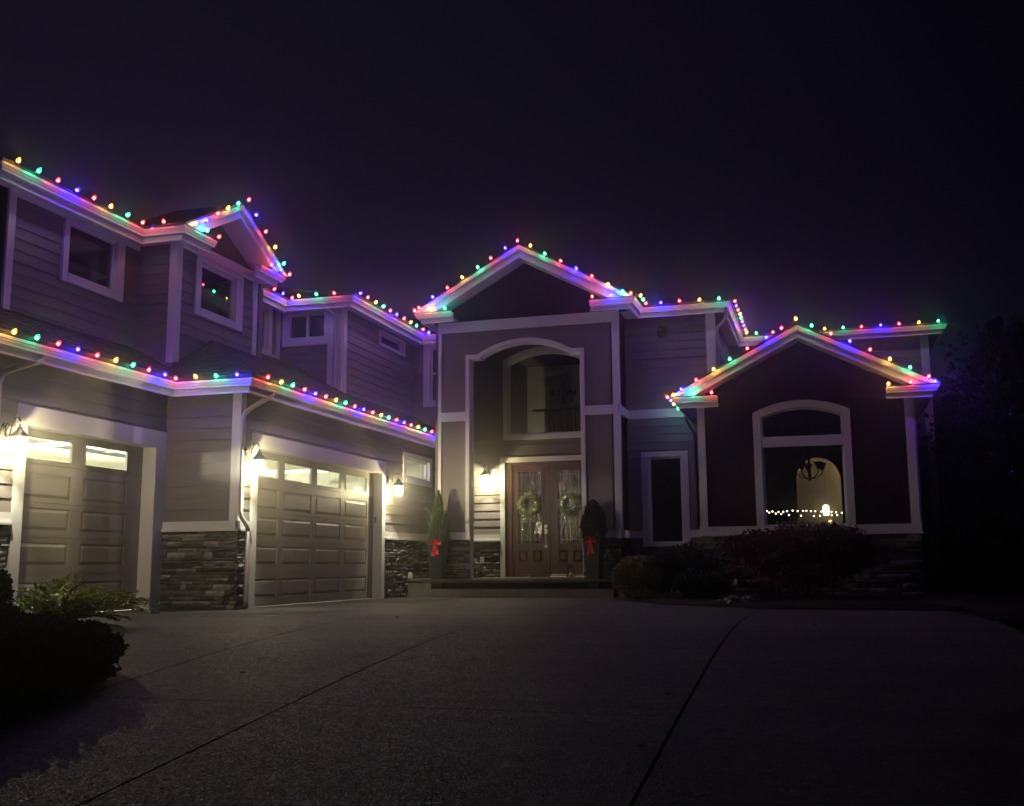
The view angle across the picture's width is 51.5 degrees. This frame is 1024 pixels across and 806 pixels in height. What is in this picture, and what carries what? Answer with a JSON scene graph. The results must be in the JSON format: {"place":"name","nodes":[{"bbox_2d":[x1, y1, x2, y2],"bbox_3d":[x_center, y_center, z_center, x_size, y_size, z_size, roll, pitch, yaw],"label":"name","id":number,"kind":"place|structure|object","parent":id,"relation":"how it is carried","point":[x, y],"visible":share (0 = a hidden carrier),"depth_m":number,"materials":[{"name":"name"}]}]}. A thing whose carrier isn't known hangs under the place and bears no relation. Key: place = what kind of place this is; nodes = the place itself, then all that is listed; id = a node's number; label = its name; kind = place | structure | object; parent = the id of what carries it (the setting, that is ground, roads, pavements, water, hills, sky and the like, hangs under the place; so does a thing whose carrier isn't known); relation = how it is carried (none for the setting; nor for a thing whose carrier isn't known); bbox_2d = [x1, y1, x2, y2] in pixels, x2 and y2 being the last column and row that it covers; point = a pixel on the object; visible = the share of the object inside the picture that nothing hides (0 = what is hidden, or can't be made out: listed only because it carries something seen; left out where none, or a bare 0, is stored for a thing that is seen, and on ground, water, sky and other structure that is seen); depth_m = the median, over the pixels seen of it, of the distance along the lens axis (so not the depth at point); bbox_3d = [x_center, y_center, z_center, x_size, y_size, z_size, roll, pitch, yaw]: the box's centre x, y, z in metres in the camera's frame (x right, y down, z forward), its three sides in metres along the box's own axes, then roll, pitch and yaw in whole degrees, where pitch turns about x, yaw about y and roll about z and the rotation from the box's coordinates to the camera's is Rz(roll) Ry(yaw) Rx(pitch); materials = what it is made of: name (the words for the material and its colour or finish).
{"place":"outdoors","nodes":[
{"label":"outdoors","id":0,"kind":"place"},
{"bbox_2d":[0,597,1023,805],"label":"driveway","id":1,"kind":"structure","parent":0,"point":[791,707],"depth_m":7.19,"materials":[{"name":"grey concrete"}]},
{"bbox_2d":[0,620,124,720],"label":"planting bed","id":2,"kind":"object","parent":1,"relation":"on","point":[16,704],"visible":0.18,"depth_m":7.91,"materials":[{"name":"brown soil"}]},
{"bbox_2d":[0,567,14,603],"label":"globe shrub","id":3,"kind":"object","parent":2,"relation":"on","point":[7,591],"visible":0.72,"depth_m":9.79,"materials":[{"name":"green plant"}]},
{"bbox_2d":[0,598,78,696],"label":"juniper","id":4,"kind":"object","parent":2,"relation":"on","point":[9,613],"visible":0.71,"depth_m":7.97,"materials":[{"name":"green plant"}]},
{"bbox_2d":[0,611,129,694],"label":"juniper","id":5,"kind":"object","parent":2,"relation":"on","point":[100,649],"visible":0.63,"depth_m":8.32,"materials":[{"name":"green plant"}]},
{"bbox_2d":[9,573,162,621],"bbox_3d":[-4.944,2.227,12.129,2.324,0.577,0.974,-3,-9,16],"label":"abelia","id":6,"kind":"object","parent":2,"relation":"on","point":[83,602],"visible":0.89,"depth_m":12.04,"materials":[{"name":"green plant"}]},
{"bbox_2d":[72,610,758,805],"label":"joint filler","id":7,"kind":"object","parent":1,"relation":"on","point":[641,786],"visible":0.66,"depth_m":6.68,"materials":[{"name":"black"}]},
{"bbox_2d":[426,588,618,598],"bbox_3d":[0.178,3.805,21.207,3.860,0.190,0.540,-3,-9,16],"label":"entry step","id":8,"kind":"object","parent":1,"relation":"on","point":[607,593],"visible":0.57,"depth_m":20.96,"materials":[{"name":"concrete"}]},
{"bbox_2d":[425,490,450,588],"bbox_3d":[-1.528,2.791,21.858,0.562,2.033,0.619,-2,-9,10],"label":"planter","id":9,"kind":"object","parent":8,"relation":"on","point":[437,549],"visible":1,"depth_m":21.73,"materials":[{"name":"green plant"}]},
{"bbox_2d":[579,499,608,588],"bbox_3d":[1.601,2.761,20.887,0.571,1.757,0.562,6,-11,-34],"label":"planter","id":10,"kind":"object","parent":8,"relation":"on","point":[593,546],"visible":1,"depth_m":20.77,"materials":[{"name":"green plant"}]},
{"bbox_2d":[0,586,1023,805],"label":"ground","id":11,"kind":"structure","parent":0,"point":[1017,625],"depth_m":10.15,"materials":[{"name":"grey concrete"}]},
{"bbox_2d":[0,157,951,612],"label":"house","id":12,"kind":"structure","parent":11,"relation":"on","point":[134,479],"depth_m":19.65,"materials":[{"name":"paint"}]},
{"bbox_2d":[0,417,29,455],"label":"wall lantern","id":13,"kind":"object","parent":12,"relation":"attached to","point":[19,433],"depth_m":13.23,"materials":[{"name":"white glass"}]},
{"bbox_2d":[17,428,142,612],"bbox_3d":[-6.086,1.693,14.890,0.051,2.460,2.780,-3,-9,16],"label":"garage door","id":14,"kind":"structure","parent":12,"relation":"in","point":[78,517],"depth_m":14.95,"materials":[{"name":"paint"}]},
{"bbox_2d":[60,213,125,301],"bbox_3d":[-6.436,-2.200,16.271,0.157,1.020,1.405,-3,-9,16],"label":"window","id":15,"kind":"structure","parent":12,"relation":"in","point":[115,289],"depth_m":16.36,"materials":[{"name":"white paint"}]},
{"bbox_2d":[13,159,219,239],"bbox_3d":[-5.710,-2.971,15.775,0.874,0.106,3.741,-3,-9,16],"label":"light string","id":16,"kind":"object","parent":12,"relation":"attached to","point":[78,189],"visible":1,"depth_m":15.57,"materials":[{"name":"multicoloured plastic"}]},
{"bbox_2d":[0,331,432,434],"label":"light string","id":17,"kind":"object","parent":12,"relation":"attached to","point":[77,349],"visible":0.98,"depth_m":15.92,"materials":[{"name":"multicoloured plastic"}]},
{"bbox_2d":[193,254,243,331],"bbox_3d":[-5.075,-1.863,18.287,0.157,1.010,1.470,-3,-9,16],"label":"window","id":18,"kind":"structure","parent":12,"relation":"in","point":[234,321],"depth_m":18.41,"materials":[{"name":"white paint"}]},
{"bbox_2d":[204,199,284,265],"bbox_3d":[-4.578,-3.121,18.335,0.135,0.878,2.593,-3,-9,16],"label":"light string","id":19,"kind":"object","parent":12,"relation":"attached to","point":[207,219],"visible":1,"depth_m":18.39,"materials":[{"name":"multicoloured plastic"}]},
{"bbox_2d":[244,443,266,474],"bbox_3d":[-3.910,0.851,16.208,0.382,0.480,0.229,-3,-9,16],"label":"wall lantern","id":20,"kind":"object","parent":12,"relation":"attached to","point":[258,456],"depth_m":16.16,"materials":[{"name":"white glass"}]},
{"bbox_2d":[262,304,272,356],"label":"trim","id":21,"kind":"structure","parent":12,"relation":"in","point":[267,311],"depth_m":21.32,"materials":[{"name":"white paint"}]},
{"bbox_2d":[267,264,289,276],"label":"light string","id":22,"kind":"object","parent":12,"relation":"attached to","point":[280,269],"visible":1,"depth_m":19.34,"materials":[{"name":"multicoloured plastic"}]},
{"bbox_2d":[282,309,327,346],"bbox_3d":[-4.193,-1.520,21.680,1.020,0.735,0.157,-3,-9,16],"label":"window","id":23,"kind":"structure","parent":12,"relation":"in","point":[287,341],"depth_m":21.66,"materials":[{"name":"white paint"}]},
{"bbox_2d":[254,451,373,606],"bbox_3d":[-3.480,2.278,18.859,0.051,2.480,4.880,-3,-9,16],"label":"garage door","id":24,"kind":"structure","parent":12,"relation":"in","point":[314,542],"depth_m":18.68,"materials":[{"name":"paint"}]},
{"bbox_2d":[272,288,429,334],"bbox_3d":[-2.879,-1.971,22.362,1.449,0.101,4.875,-7,-11,37],"label":"light string","id":25,"kind":"object","parent":12,"relation":"attached to","point":[360,293],"visible":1,"depth_m":21.25,"materials":[{"name":"multicoloured plastic"}]},
{"bbox_2d":[378,329,405,356],"bbox_3d":[-2.733,-1.334,23.854,0.157,0.360,1.460,-3,-9,16],"label":"window","id":26,"kind":"structure","parent":12,"relation":"in","point":[401,344],"depth_m":23.88,"materials":[{"name":"white paint"}]},
{"bbox_2d":[386,473,403,496],"bbox_3d":[-2.345,1.650,21.462,0.382,0.480,0.229,-3,-9,16],"label":"wall lantern","id":27,"kind":"object","parent":12,"relation":"attached to","point":[397,483],"depth_m":21.44,"materials":[{"name":"white glass"}]},
{"bbox_2d":[402,452,431,486],"bbox_3d":[-2.104,1.464,23.159,0.157,0.640,1.640,-3,-9,16],"label":"window","id":28,"kind":"structure","parent":12,"relation":"in","point":[426,481],"depth_m":23.25,"materials":[{"name":"white paint"}]},
{"bbox_2d":[423,344,435,406],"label":"trim","id":29,"kind":"structure","parent":12,"relation":"in","point":[428,401],"depth_m":24.94,"materials":[{"name":"white paint"}]},
{"bbox_2d":[480,464,490,485],"bbox_3d":[-0.580,1.605,23.770,0.229,0.480,0.382,-3,-9,16],"label":"wall lantern","id":30,"kind":"object","parent":12,"relation":"attached to","point":[486,473],"depth_m":23.68,"materials":[{"name":"white glass"}]},
{"bbox_2d":[418,240,623,309],"bbox_3d":[0.130,-2.738,22.002,4.433,1.353,0.137,-3,-9,16],"label":"light string","id":31,"kind":"object","parent":12,"relation":"attached to","point":[505,248],"visible":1,"depth_m":22.10,"materials":[{"name":"multicoloured plastic"}]},
{"bbox_2d":[517,491,540,517],"bbox_3d":[0.367,2.256,23.558,0.571,0.601,0.127,-3,-9,16],"label":"wreath","id":32,"kind":"object","parent":12,"relation":"attached to","point":[532,497],"visible":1,"depth_m":23.55,"materials":[{"name":"green plant"}]},
{"bbox_2d":[503,346,580,440],"bbox_3d":[0.799,-0.239,23.884,2.060,2.110,0.157,-3,-9,16],"label":"window","id":33,"kind":"structure","parent":12,"relation":"in","point":[542,350],"depth_m":24.01,"materials":[{"name":"white paint"}]},
{"bbox_2d":[505,460,582,575],"bbox_3d":[0.828,2.544,23.460,2.020,2.520,0.182,-3,-9,16],"label":"front door","id":34,"kind":"structure","parent":12,"relation":"in","point":[551,556],"depth_m":23.50,"materials":[{"name":"brown wood"}]},
{"bbox_2d":[532,407,580,431],"bbox_3d":[1.712,0.416,25.809,2.500,0.630,0.060,-3,-9,16],"label":"balcony railing","id":35,"kind":"object","parent":12,"relation":"attached to","point":[555,409],"visible":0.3,"depth_m":25.97,"materials":[{"name":"brown metal"}]},
{"bbox_2d":[550,359,576,406],"bbox_3d":[1.228,-0.478,25.563,0.627,1.170,0.631,-3,-9,16],"label":"hall chandelier","id":36,"kind":"object","parent":12,"relation":"hanging from","point":[563,403],"visible":1,"depth_m":25.48,"materials":[{"name":"brown metal"}]},
{"bbox_2d":[557,491,581,515],"bbox_3d":[1.248,2.213,23.295,0.596,0.614,0.128,-3,-9,16],"label":"wreath","id":37,"kind":"object","parent":12,"relation":"attached to","point":[575,509],"visible":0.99,"depth_m":23.28,"materials":[{"name":"green plant"}]},
{"bbox_2d":[657,326,664,337],"bbox_3d":[3.132,-1.494,22.314,0.170,0.245,0.210,-3,-9,16],"label":"security light","id":38,"kind":"object","parent":12,"relation":"attached to","point":[660,331],"visible":1,"depth_m":22.25,"materials":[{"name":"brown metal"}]},
{"bbox_2d":[641,450,690,546],"bbox_3d":[3.177,1.973,21.912,0.970,1.950,0.157,-3,-9,16],"label":"window","id":39,"kind":"structure","parent":12,"relation":"in","point":[646,457],"depth_m":21.88,"materials":[{"name":"white paint"}]},
{"bbox_2d":[667,391,711,410],"bbox_3d":[3.239,-0.041,20.594,0.731,0.101,2.050,1,-9,-8],"label":"light string","id":40,"kind":"object","parent":12,"relation":"attached to","point":[670,400],"visible":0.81,"depth_m":19.88,"materials":[{"name":"multicoloured plastic"}]},
{"bbox_2d":[591,292,938,334],"bbox_3d":[5.257,-1.861,23.433,8.326,0.107,2.654,3,-9,-22],"label":"light string","id":41,"kind":"object","parent":12,"relation":"attached to","point":[736,305],"visible":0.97,"depth_m":22.63,"materials":[{"name":"multicoloured plastic"}]},
{"bbox_2d":[752,400,855,530],"bbox_3d":[5.358,1.150,19.553,1.740,2.430,0.157,-3,-9,16],"label":"window","id":42,"kind":"structure","parent":12,"relation":"in","point":[760,442],"depth_m":19.58,"materials":[{"name":"white paint"}]},
{"bbox_2d":[767,510,841,516],"bbox_3d":[5.528,2.069,19.936,1.466,0.137,0.036,-3,-9,16],"label":"fairy light string","id":43,"kind":"object","parent":12,"relation":"attached to","point":[803,510],"visible":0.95,"depth_m":19.95,"materials":[{"name":"white metal"}]},
{"bbox_2d":[680,318,929,391],"bbox_3d":[5.238,-0.940,19.343,4.389,1.287,0.137,-3,-9,16],"label":"light string","id":44,"kind":"object","parent":12,"relation":"attached to","point":[781,329],"visible":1,"depth_m":19.43,"materials":[{"name":"multicoloured plastic"}]},
{"bbox_2d":[791,414,825,480],"bbox_3d":[5.938,0.847,21.321,0.682,1.440,0.662,-3,-9,16],"label":"chandelier","id":45,"kind":"object","parent":12,"relation":"hanging from","point":[820,465],"visible":0.98,"depth_m":21.22,"materials":[{"name":"brown metal"}]},
{"bbox_2d":[823,459,828,515],"bbox_3d":[7.145,1.776,24.279,0.150,1.590,0.146,-3,-9,16],"label":"pendant lamp","id":46,"kind":"object","parent":12,"relation":"hanging from","point":[825,510],"visible":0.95,"depth_m":24.13,"materials":[{"name":"white metal"}]},
{"bbox_2d":[888,379,936,386],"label":"light string","id":47,"kind":"object","parent":12,"relation":"attached to","point":[934,380],"visible":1,"depth_m":18.72,"materials":[{"name":"multicoloured plastic"}]},
{"bbox_2d":[405,577,628,596],"bbox_3d":[0.210,3.890,22.435,4.620,0.395,1.950,-3,-9,16],"label":"entry landing","id":48,"kind":"object","parent":11,"relation":"on","point":[416,587],"visible":0.39,"depth_m":21.69,"materials":[{"name":"concrete"}]},
{"bbox_2d":[408,572,412,577],"bbox_3d":[-2.128,3.613,22.252,0.090,0.124,0.075,-3,-9,16],"label":"outlet box","id":49,"kind":"object","parent":48,"relation":"on","point":[410,574],"visible":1,"depth_m":22.22,"materials":[{"name":"white plastic"}]},
{"bbox_2d":[474,563,480,577],"bbox_3d":[-0.762,3.611,22.903,0.150,0.308,0.150,-3,-9,16],"label":"candle lantern","id":50,"kind":"object","parent":48,"relation":"on","point":[476,574],"visible":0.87,"depth_m":22.87,"materials":[{"name":"brown metal"}]},
{"bbox_2d":[567,563,574,577],"bbox_3d":[1.231,3.493,22.214,0.150,0.308,0.150,-2,-9,8],"label":"candle lantern","id":51,"kind":"object","parent":48,"relation":"on","point":[569,567],"visible":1,"depth_m":22.16,"materials":[{"name":"brown metal"}]},
{"bbox_2d":[614,593,1023,619],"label":"planting bed","id":52,"kind":"object","parent":11,"relation":"on","point":[1000,606],"visible":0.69,"depth_m":15.47,"materials":[{"name":"brown soil"}]},
{"bbox_2d":[610,554,663,601],"bbox_3d":[2.200,3.077,18.632,0.930,0.856,0.930,-3,-9,16],"label":"boxwood","id":53,"kind":"object","parent":52,"relation":"on","point":[636,580],"visible":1,"depth_m":18.43,"materials":[{"name":"green plant"}]},
{"bbox_2d":[647,541,730,595],"bbox_3d":[3.110,2.979,18.772,1.486,1.082,1.200,-3,-9,16],"label":"shrub","id":54,"kind":"object","parent":52,"relation":"on","point":[672,563],"visible":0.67,"depth_m":18.58,"materials":[{"name":"green plant"}]},
{"bbox_2d":[670,568,732,605],"bbox_3d":[3.083,3.003,17.343,1.034,0.640,0.965,-3,-9,16],"label":"shrub","id":55,"kind":"object","parent":52,"relation":"on","point":[703,585],"visible":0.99,"depth_m":17.12,"materials":[{"name":"green plant"}]},
{"bbox_2d":[718,595,754,606],"bbox_3d":[3.358,2.987,15.926,0.670,0.205,0.658,4,-10,-27],"label":"hosta","id":56,"kind":"object","parent":52,"relation":"on","point":[733,598],"visible":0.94,"depth_m":15.86,"materials":[{"name":"green plant"}]},
{"bbox_2d":[716,519,892,597],"bbox_3d":[4.751,2.558,17.127,2.514,1.425,2.238,2,-9,-13],"label":"japanese maple","id":57,"kind":"object","parent":52,"relation":"on","point":[833,550],"visible":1,"depth_m":16.69,"materials":[{"name":"red plant"}]},
{"bbox_2d":[917,315,1023,591],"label":"magnolia tree","id":58,"kind":"object","parent":11,"relation":"on","point":[993,502],"visible":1,"depth_m":20.77,"materials":[{"name":"green plant"}]},
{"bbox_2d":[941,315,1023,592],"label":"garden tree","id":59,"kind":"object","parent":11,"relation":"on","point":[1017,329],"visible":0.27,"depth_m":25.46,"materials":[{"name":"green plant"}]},
{"bbox_2d":[0,0,1023,402],"label":"sky","id":60,"kind":"structure","parent":0,"point":[827,164],"materials":[{"name":"black"}]}
]}

